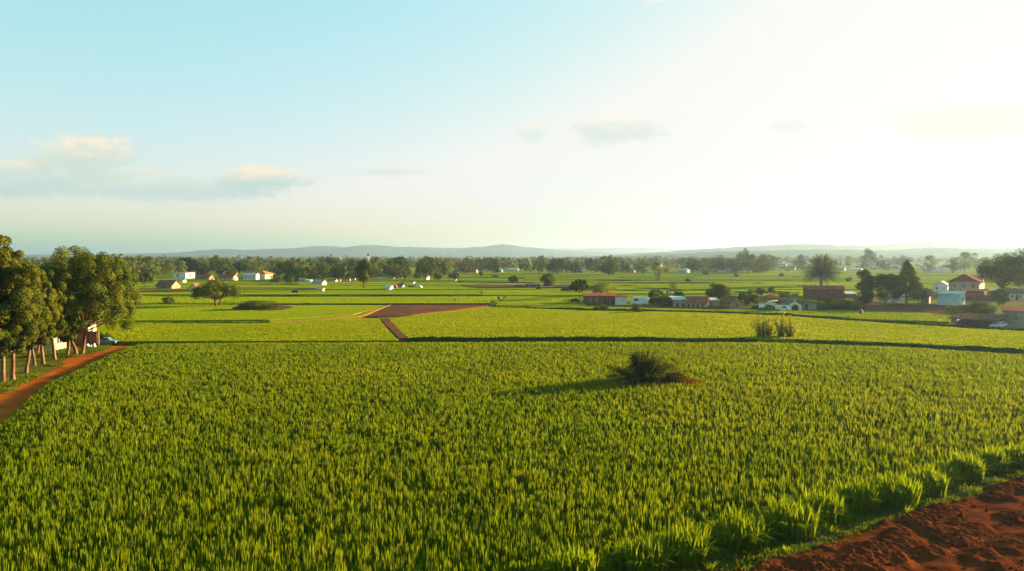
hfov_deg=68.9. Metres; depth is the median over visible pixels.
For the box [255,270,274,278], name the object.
orange roof house
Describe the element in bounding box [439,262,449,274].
distant tree
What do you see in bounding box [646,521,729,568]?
grass tussock
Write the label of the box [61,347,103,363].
path
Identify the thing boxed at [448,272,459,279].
tree
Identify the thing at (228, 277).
red roof house
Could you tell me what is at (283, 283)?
crop
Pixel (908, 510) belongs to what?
young plant
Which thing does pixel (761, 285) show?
crop
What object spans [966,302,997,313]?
hedge bush
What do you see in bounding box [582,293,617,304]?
rusty roof house
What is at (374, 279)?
crop
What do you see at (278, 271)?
distant tree
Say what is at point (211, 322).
field bank
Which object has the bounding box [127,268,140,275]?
tree
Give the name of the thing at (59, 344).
cream house
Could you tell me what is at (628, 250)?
hills
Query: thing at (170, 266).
distant tree
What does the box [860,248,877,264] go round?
distant tree
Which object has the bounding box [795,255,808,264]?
distant tree
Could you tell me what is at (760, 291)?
tree
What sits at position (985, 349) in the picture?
field bank
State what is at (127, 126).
sky
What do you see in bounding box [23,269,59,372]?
shade tree
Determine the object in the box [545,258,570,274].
distant tree
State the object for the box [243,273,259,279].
blue annex
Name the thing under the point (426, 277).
field hut
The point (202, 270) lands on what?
distant tree
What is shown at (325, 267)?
distant tree
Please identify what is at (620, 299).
white annex
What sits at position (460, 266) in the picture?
distant tree
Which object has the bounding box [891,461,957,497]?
grass tussock
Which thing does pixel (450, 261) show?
distant tree
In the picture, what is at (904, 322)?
field bank
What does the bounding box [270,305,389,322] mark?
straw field
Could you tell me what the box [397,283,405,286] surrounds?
slate house
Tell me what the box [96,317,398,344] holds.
crop
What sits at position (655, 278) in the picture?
crop
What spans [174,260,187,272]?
distant tree
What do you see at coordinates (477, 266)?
distant tree
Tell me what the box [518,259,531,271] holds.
distant tree
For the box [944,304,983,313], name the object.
hedge bush
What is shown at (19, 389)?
path
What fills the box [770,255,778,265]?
distant tree
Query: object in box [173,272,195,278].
block building
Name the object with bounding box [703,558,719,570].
young plant
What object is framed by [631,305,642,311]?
round bush
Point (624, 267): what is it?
distant tree
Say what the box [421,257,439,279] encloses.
distant tree
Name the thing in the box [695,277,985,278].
crop
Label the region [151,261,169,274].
distant tree
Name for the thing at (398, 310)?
ploughed field
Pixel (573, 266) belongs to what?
distant tree
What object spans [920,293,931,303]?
brown shed
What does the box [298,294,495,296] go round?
field bank
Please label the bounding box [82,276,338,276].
crop
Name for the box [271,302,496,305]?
field bank
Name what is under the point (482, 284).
crop
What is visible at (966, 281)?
house
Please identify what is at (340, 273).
distant tree
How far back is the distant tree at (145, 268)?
408.39 m
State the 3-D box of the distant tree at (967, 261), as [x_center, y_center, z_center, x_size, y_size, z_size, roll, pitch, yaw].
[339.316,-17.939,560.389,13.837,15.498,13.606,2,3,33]
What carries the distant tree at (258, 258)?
on the ground at (672, 269)
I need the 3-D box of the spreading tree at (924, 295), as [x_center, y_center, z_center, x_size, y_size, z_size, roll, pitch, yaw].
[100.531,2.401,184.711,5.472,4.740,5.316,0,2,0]
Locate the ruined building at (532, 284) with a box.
[526,283,539,286]
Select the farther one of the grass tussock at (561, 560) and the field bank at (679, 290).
the field bank at (679, 290)
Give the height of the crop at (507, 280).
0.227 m
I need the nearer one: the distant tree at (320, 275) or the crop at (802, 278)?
the distant tree at (320, 275)
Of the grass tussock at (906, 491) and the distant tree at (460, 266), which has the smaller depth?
the grass tussock at (906, 491)
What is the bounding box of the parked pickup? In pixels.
[97,337,117,344]
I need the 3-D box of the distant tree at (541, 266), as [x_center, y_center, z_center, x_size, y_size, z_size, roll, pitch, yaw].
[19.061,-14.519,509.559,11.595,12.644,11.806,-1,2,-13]
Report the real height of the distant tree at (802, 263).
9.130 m
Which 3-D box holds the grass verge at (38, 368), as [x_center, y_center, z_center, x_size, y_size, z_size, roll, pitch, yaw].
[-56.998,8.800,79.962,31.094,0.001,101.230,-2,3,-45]
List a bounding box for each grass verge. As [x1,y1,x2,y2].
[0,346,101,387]
[605,469,1023,570]
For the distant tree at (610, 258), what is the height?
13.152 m
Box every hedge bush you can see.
[570,298,580,301]
[648,289,668,304]
[655,294,671,306]
[813,297,851,309]
[831,298,867,308]
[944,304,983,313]
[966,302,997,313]
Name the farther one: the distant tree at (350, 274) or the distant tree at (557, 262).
the distant tree at (557, 262)
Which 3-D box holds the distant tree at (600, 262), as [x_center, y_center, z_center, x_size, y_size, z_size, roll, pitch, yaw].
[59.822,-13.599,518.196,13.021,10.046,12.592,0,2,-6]
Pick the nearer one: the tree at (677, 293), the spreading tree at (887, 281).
the spreading tree at (887, 281)
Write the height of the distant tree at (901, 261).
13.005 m
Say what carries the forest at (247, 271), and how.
on the ground at (672, 269)
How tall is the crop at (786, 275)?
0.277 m
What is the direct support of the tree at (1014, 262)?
on the yard at (1015, 303)
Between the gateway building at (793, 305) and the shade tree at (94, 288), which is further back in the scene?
the gateway building at (793, 305)
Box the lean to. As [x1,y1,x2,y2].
[708,297,719,306]
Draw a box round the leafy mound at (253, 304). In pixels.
[232,300,285,309]
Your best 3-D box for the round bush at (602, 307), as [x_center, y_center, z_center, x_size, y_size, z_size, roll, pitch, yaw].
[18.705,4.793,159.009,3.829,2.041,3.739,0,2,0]
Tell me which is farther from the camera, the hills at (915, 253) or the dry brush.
the hills at (915, 253)
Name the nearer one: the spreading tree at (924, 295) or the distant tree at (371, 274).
the spreading tree at (924, 295)
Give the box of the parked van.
[775,305,790,310]
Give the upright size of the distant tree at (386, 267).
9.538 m
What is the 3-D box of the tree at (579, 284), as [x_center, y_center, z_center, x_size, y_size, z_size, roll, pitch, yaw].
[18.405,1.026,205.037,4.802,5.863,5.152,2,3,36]
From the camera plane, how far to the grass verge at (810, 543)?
32.60 m
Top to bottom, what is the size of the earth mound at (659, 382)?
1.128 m
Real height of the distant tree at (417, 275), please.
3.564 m
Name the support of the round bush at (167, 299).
on the ground at (672, 269)
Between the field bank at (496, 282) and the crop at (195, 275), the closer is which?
the field bank at (496, 282)
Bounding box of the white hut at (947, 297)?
[936,290,966,305]
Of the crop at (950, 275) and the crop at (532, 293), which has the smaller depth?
the crop at (532, 293)
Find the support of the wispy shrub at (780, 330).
on the ground at (672, 269)
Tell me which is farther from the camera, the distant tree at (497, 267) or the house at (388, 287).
the distant tree at (497, 267)
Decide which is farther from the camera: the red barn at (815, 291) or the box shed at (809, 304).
the red barn at (815, 291)
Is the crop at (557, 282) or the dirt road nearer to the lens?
the dirt road
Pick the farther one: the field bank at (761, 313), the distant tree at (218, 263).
the distant tree at (218, 263)
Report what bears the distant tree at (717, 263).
on the ground at (672, 269)
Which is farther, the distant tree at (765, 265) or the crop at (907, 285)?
the distant tree at (765, 265)
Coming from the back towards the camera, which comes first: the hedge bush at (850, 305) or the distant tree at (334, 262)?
the distant tree at (334, 262)
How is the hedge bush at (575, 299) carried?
on the yard at (745, 306)
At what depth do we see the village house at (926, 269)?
558.73 m
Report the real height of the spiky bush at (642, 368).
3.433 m
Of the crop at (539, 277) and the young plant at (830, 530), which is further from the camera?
the crop at (539, 277)
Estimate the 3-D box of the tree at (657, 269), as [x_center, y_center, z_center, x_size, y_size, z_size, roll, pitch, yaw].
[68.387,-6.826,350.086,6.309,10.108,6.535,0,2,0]
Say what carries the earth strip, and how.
on the ground at (672, 269)
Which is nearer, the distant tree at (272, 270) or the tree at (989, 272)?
the tree at (989, 272)
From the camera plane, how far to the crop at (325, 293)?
231.08 m
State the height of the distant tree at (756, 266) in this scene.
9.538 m
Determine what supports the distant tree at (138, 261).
on the ground at (672, 269)
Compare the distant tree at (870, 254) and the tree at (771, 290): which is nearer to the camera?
the tree at (771, 290)
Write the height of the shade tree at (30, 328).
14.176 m
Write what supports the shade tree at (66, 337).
on the grass verge at (38, 368)
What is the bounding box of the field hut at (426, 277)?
[422,275,429,279]
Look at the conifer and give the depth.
179.49 m
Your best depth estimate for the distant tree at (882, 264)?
645.14 m
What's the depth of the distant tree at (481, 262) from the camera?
582.99 m
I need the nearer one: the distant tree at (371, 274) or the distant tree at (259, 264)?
the distant tree at (371, 274)
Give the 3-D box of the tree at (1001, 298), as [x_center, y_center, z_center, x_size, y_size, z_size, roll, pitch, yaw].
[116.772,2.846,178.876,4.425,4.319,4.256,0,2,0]
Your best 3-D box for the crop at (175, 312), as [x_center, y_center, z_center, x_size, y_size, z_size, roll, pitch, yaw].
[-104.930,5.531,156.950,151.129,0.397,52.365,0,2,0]
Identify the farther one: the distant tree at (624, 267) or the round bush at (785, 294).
the distant tree at (624, 267)
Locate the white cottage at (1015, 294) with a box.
[1004,288,1023,299]
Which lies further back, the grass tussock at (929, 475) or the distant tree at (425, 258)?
the distant tree at (425, 258)
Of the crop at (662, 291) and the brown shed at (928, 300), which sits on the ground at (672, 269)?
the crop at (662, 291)
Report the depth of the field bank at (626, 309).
157.95 m
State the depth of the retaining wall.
199.68 m
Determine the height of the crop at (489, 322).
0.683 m
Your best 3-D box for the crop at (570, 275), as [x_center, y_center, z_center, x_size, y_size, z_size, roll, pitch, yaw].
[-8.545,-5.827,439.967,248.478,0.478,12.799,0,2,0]
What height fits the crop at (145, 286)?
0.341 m
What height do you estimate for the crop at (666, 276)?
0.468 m
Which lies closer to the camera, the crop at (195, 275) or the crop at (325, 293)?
the crop at (325, 293)
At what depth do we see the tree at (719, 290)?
181.52 m
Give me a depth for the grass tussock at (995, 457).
41.20 m
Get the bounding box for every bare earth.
[133,289,190,290]
[238,287,323,287]
[239,306,291,309]
[463,285,568,286]
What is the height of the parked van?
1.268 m
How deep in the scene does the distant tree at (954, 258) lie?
734.88 m
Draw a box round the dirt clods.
[733,475,1023,570]
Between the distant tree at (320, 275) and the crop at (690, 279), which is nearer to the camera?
the distant tree at (320, 275)
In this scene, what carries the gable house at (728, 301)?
on the yard at (745, 306)
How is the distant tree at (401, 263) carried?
on the ground at (672, 269)
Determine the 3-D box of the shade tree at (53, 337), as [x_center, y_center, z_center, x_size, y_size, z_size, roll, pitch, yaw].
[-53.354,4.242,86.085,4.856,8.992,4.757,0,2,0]
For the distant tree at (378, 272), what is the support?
on the ground at (672, 269)
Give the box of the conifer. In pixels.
[886,260,923,304]
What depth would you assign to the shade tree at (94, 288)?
88.40 m
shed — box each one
[66,330,99,345]
[311,280,327,284]
[796,301,818,308]
[893,294,904,301]
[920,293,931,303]
[947,313,1007,326]
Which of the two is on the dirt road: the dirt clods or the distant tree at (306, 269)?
the dirt clods
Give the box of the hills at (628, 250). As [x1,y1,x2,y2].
[550,248,695,253]
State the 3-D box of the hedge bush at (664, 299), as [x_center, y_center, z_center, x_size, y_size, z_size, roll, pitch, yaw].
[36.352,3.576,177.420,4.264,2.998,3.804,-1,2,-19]
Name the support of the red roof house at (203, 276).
on the ground at (672, 269)
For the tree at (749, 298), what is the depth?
179.94 m
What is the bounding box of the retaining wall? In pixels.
[965,294,990,300]
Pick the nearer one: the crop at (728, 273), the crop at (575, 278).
the crop at (575, 278)
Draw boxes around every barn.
[188,283,201,290]
[802,285,844,298]
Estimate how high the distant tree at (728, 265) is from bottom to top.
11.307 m
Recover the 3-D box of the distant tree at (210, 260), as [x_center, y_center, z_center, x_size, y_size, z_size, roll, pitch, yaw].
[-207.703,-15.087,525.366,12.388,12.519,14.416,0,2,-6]
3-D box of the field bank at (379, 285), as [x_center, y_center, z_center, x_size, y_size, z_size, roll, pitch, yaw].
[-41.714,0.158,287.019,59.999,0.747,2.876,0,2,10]
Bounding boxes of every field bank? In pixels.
[98,321,269,323]
[160,295,298,296]
[235,284,297,284]
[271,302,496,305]
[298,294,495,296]
[350,285,437,285]
[403,336,760,343]
[458,281,532,282]
[472,277,523,278]
[492,306,745,313]
[590,282,773,283]
[611,279,789,280]
[616,290,747,292]
[640,288,705,289]
[746,312,775,315]
[775,312,1023,330]
[795,338,1023,354]
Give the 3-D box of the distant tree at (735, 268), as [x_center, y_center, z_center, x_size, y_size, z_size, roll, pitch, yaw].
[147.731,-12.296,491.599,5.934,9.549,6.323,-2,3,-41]
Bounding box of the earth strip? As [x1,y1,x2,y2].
[380,318,405,341]
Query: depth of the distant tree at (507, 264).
620.21 m
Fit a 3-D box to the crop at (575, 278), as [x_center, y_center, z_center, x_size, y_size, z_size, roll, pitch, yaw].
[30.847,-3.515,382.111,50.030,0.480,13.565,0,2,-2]
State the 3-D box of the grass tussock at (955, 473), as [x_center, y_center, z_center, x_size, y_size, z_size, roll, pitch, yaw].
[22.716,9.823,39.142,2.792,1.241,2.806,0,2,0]
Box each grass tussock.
[532,539,612,570]
[605,530,678,570]
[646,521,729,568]
[698,503,785,553]
[750,494,834,542]
[779,483,861,526]
[823,475,896,513]
[868,469,938,508]
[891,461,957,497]
[923,462,971,487]
[937,448,1003,482]
[966,443,1022,473]
[984,442,1023,469]
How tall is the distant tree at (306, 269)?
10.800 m
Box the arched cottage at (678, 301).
[669,296,686,306]
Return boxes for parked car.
[763,304,774,308]
[989,321,1007,327]
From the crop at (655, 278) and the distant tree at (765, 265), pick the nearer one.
the crop at (655, 278)
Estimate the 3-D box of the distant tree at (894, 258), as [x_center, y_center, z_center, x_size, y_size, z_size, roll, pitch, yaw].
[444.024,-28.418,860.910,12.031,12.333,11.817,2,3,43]
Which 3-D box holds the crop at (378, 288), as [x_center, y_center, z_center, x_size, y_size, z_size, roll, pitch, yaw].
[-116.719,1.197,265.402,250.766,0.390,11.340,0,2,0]
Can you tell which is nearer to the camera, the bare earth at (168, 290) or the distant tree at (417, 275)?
the bare earth at (168, 290)
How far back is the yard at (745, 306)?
172.63 m
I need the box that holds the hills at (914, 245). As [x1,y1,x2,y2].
[590,241,1023,257]
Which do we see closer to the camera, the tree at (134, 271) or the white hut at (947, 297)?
the white hut at (947, 297)
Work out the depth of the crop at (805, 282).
323.85 m
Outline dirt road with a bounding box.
[746,476,1023,570]
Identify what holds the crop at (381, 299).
on the ground at (672, 269)
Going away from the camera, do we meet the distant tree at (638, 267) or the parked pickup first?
the parked pickup
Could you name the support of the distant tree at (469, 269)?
on the ground at (672, 269)
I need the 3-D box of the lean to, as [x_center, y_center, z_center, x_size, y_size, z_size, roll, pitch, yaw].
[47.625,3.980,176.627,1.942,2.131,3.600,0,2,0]
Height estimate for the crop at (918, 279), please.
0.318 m
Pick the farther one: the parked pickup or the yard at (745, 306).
the yard at (745, 306)
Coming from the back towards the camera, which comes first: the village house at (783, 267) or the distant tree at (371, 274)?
the village house at (783, 267)
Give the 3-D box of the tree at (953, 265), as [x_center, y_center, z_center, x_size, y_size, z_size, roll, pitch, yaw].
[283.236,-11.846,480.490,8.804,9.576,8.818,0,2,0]
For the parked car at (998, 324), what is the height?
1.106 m
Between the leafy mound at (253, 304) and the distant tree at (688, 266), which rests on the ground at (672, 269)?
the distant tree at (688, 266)
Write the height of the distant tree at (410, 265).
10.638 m
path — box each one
[0,345,130,423]
[0,379,44,399]
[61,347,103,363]
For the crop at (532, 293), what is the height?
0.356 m
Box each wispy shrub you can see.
[750,311,768,336]
[761,317,776,336]
[772,309,790,336]
[778,316,801,336]
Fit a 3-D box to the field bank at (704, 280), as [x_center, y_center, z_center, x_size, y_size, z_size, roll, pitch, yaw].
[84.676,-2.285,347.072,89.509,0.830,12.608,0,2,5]
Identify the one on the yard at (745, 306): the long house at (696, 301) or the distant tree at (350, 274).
the long house at (696, 301)
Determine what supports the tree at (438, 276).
on the ground at (672, 269)
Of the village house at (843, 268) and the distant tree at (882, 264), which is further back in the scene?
the distant tree at (882, 264)
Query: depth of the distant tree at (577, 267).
508.06 m
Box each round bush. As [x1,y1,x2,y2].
[161,296,174,303]
[270,274,281,282]
[282,271,300,282]
[591,303,608,310]
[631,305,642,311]
[776,291,798,297]
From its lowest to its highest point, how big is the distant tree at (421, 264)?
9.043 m
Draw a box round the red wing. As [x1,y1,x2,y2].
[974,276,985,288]
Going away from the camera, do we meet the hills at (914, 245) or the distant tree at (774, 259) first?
the distant tree at (774, 259)
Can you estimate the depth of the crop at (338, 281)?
339.04 m
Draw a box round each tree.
[0,234,51,382]
[0,256,44,379]
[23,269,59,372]
[31,297,58,365]
[38,245,144,354]
[40,270,66,363]
[49,257,63,264]
[49,284,70,359]
[57,308,84,354]
[110,257,130,267]
[125,256,144,271]
[126,259,136,268]
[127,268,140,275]
[133,272,155,286]
[139,256,160,275]
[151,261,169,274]
[159,261,176,273]
[174,257,186,268]
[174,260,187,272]
[183,257,191,271]
[186,257,197,270]
[190,277,243,304]
[193,259,208,272]
[196,264,213,273]
[208,256,223,271]
[211,255,232,272]
[215,263,237,274]
[234,260,241,270]
[236,259,249,271]
[240,259,259,272]
[246,256,262,269]
[248,260,264,271]
[260,264,278,275]
[267,260,279,272]
[276,260,292,276]
[276,261,285,275]
[291,259,314,278]
[305,267,325,279]
[311,261,333,278]
[319,257,340,276]
[326,258,345,275]
[331,263,351,278]
[344,259,356,271]
[345,267,356,277]
[354,259,372,287]
[367,261,382,278]
[370,256,380,269]
[374,268,382,278]
[378,260,398,276]
[385,256,410,275]
[388,263,405,278]
[395,258,412,267]
[397,265,412,278]
[413,272,420,278]
[416,262,428,275]
[418,256,429,274]
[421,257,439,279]
[434,273,442,280]
[435,258,452,274]
[439,260,452,273]
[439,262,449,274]
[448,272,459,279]
[453,262,467,272]
[462,258,472,267]
[463,264,471,272]
[465,262,475,272]
[468,259,478,267]
[473,262,481,270]
[475,257,488,269]
[482,258,492,269]
[485,257,499,272]
[492,258,501,272]
[499,257,512,267]
[508,275,518,281]
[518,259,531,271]
[532,255,547,272]
[539,273,555,285]
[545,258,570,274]
[558,257,575,272]
[568,261,581,271]
[570,279,588,298]
[584,258,597,272]
[586,282,615,292]
[591,259,604,272]
[596,260,620,274]
[599,255,619,264]
[617,261,630,273]
[633,261,650,273]
[651,260,664,279]
[663,261,670,272]
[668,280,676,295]
[672,291,683,295]
[677,257,698,268]
[685,259,701,270]
[694,257,711,272]
[705,282,730,304]
[706,255,725,272]
[720,257,739,272]
[732,260,741,272]
[735,248,754,271]
[737,259,756,273]
[738,290,759,304]
[743,254,755,272]
[750,261,760,272]
[755,256,772,272]
[755,288,766,295]
[757,254,773,270]
[765,287,775,293]
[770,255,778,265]
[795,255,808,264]
[797,259,805,268]
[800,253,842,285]
[844,256,853,266]
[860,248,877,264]
[860,259,867,268]
[863,273,902,304]
[874,255,891,269]
[892,256,900,264]
[893,255,914,265]
[909,289,927,303]
[923,255,937,267]
[945,260,957,272]
[949,256,961,262]
[956,252,974,271]
[970,253,988,268]
[976,253,1023,290]
[987,288,1009,305]
[990,248,1023,288]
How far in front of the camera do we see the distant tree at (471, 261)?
546.59 m
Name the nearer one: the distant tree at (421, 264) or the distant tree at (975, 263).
the distant tree at (421, 264)
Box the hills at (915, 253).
[615,247,1023,260]
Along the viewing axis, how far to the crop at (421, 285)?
290.32 m
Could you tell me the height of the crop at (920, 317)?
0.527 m
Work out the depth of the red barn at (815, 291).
207.09 m
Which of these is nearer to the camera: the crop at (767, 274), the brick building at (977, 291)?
the brick building at (977, 291)
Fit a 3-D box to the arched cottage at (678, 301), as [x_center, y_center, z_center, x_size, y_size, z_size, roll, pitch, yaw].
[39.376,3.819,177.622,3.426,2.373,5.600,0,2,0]
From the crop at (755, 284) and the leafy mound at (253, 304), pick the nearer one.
the leafy mound at (253, 304)
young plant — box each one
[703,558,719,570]
[780,545,790,554]
[823,523,835,532]
[900,501,913,512]
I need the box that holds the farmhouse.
[155,280,181,288]
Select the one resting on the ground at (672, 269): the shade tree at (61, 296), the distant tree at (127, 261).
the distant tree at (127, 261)
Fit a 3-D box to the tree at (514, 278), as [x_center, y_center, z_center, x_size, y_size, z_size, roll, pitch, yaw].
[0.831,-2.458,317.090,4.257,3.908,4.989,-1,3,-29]
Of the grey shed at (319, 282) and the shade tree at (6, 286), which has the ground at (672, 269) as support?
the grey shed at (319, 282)
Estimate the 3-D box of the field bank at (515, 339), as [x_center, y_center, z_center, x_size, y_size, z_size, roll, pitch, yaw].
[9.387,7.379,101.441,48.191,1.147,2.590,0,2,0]
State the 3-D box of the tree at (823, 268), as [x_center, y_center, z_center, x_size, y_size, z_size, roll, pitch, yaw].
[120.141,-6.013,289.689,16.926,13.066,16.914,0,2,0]
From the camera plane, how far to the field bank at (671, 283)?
318.03 m
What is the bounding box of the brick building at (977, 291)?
[954,288,986,294]
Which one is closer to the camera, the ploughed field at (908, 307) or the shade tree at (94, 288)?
the shade tree at (94, 288)
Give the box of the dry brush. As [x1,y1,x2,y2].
[657,373,707,383]
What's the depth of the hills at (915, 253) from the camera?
2097.85 m
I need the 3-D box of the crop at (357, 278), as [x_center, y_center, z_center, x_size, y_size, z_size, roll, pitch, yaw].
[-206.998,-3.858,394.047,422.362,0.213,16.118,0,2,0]
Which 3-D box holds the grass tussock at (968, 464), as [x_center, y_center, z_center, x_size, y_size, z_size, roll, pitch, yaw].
[24.526,9.520,40.038,3.288,1.776,3.325,1,3,28]
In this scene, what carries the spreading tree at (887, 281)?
on the ploughed field at (908, 307)
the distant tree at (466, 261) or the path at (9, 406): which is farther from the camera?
the distant tree at (466, 261)
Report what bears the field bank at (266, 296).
on the ground at (672, 269)
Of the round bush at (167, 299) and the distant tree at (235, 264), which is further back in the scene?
the distant tree at (235, 264)
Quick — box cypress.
[854,268,877,304]
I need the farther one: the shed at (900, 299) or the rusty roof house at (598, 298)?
the shed at (900, 299)
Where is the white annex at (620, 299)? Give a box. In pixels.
[614,294,627,304]
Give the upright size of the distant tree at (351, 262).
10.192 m
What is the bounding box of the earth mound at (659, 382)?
[625,377,687,388]
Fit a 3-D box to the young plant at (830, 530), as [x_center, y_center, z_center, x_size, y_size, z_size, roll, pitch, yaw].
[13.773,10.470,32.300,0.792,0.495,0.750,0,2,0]
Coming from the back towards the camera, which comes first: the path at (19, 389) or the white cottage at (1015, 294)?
the white cottage at (1015, 294)
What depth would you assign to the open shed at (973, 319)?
127.21 m
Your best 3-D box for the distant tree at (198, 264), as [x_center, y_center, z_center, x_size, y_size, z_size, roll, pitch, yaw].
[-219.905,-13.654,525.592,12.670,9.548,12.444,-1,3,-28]
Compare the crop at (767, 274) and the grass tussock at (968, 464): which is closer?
the grass tussock at (968, 464)
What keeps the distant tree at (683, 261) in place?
on the ground at (672, 269)
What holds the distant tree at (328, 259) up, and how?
on the ground at (672, 269)
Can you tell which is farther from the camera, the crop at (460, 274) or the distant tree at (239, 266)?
the distant tree at (239, 266)
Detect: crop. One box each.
[0,341,1023,570]
[69,296,505,304]
[71,293,482,294]
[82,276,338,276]
[83,304,386,321]
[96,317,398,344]
[129,291,989,292]
[130,282,399,283]
[130,288,535,289]
[132,281,503,282]
[133,286,155,287]
[137,285,708,285]
[138,284,393,284]
[140,279,537,279]
[155,275,283,275]
[155,278,519,278]
[155,280,1007,280]
[160,274,588,274]
[181,286,1023,288]
[209,273,503,273]
[215,277,694,277]
[240,290,586,290]
[304,275,705,275]
[351,276,1021,276]
[390,307,1023,348]
[404,282,1013,283]
[405,283,604,284]
[483,291,586,295]
[496,295,585,305]
[499,306,949,323]
[508,273,1019,274]
[508,281,1007,281]
[524,278,618,279]
[540,288,802,289]
[555,279,843,279]
[587,290,746,293]
[593,274,986,274]
[609,284,1006,285]
[623,278,690,278]
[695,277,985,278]
[709,282,1010,283]
[710,275,921,275]
[725,285,797,285]
[747,290,802,296]
[802,285,1023,285]
[844,288,988,289]
[852,279,951,279]
[926,275,1022,275]
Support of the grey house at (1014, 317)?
on the yard at (1015, 303)
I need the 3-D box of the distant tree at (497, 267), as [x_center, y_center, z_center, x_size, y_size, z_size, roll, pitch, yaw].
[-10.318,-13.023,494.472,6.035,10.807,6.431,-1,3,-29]
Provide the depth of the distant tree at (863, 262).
664.53 m
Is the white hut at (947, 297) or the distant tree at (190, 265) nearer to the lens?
the white hut at (947, 297)
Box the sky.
[0,0,1023,254]
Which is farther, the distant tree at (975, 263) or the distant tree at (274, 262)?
the distant tree at (975, 263)
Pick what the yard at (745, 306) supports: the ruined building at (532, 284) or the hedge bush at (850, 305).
the hedge bush at (850, 305)
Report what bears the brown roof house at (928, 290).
on the yard at (1015, 303)
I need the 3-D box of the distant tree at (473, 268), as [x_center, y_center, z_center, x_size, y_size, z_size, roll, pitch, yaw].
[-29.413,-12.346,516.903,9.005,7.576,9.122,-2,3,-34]
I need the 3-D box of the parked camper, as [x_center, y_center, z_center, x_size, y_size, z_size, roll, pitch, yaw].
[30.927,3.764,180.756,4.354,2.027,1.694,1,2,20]
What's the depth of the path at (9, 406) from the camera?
72.28 m
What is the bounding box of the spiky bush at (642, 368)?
[606,350,690,385]
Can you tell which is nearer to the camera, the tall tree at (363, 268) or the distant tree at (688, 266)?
the tall tree at (363, 268)
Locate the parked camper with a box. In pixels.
[630,297,648,304]
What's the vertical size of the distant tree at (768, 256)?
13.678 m
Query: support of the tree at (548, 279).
on the ground at (672, 269)
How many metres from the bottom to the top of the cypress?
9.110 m
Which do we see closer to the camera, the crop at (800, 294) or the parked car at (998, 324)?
the parked car at (998, 324)
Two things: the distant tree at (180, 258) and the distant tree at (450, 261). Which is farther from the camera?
the distant tree at (180, 258)
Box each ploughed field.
[365,304,488,317]
[853,302,965,313]
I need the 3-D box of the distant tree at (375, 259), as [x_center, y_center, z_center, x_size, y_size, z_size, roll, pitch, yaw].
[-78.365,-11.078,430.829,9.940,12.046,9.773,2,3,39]
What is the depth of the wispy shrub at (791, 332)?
106.06 m
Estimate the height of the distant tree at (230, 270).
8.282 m
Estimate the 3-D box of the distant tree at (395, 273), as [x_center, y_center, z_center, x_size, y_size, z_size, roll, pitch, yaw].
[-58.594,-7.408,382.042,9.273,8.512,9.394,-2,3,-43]
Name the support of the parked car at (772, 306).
on the yard at (745, 306)
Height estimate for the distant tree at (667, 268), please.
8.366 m
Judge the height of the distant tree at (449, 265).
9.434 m
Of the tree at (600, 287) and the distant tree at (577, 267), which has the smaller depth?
the tree at (600, 287)
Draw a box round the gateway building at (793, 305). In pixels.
[779,299,802,310]
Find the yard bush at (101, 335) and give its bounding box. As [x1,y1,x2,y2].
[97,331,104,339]
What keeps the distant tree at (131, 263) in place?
on the ground at (672, 269)
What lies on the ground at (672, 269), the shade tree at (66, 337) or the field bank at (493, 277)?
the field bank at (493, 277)
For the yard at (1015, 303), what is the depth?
191.11 m
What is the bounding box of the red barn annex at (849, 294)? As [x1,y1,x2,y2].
[844,291,856,297]
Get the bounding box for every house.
[34,337,65,349]
[87,321,98,331]
[194,274,214,279]
[217,274,238,279]
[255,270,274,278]
[384,285,393,289]
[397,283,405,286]
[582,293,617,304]
[685,296,708,306]
[718,295,744,307]
[760,294,784,301]
[775,299,785,304]
[778,266,787,269]
[837,267,845,270]
[923,268,930,271]
[924,287,934,299]
[931,281,947,291]
[945,273,983,290]
[1000,307,1023,327]
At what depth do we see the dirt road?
30.60 m
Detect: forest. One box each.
[21,253,1001,267]
[29,262,810,271]
[135,268,440,274]
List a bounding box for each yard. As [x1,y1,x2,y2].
[581,300,863,309]
[854,290,1023,327]
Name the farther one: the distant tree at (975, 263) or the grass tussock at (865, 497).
the distant tree at (975, 263)
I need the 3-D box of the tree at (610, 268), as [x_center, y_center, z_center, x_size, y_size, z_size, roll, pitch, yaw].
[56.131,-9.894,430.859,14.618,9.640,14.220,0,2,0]
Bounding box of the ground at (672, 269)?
[0,257,1022,570]
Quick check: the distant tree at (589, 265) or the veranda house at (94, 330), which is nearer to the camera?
the veranda house at (94, 330)
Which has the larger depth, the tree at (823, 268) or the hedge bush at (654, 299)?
the tree at (823, 268)
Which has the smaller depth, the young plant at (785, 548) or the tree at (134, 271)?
the young plant at (785, 548)
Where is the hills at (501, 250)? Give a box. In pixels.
[24,244,620,257]
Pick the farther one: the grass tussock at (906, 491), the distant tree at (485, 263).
the distant tree at (485, 263)
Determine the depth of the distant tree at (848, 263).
816.26 m
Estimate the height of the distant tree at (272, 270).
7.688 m
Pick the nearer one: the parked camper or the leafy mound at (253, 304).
the leafy mound at (253, 304)

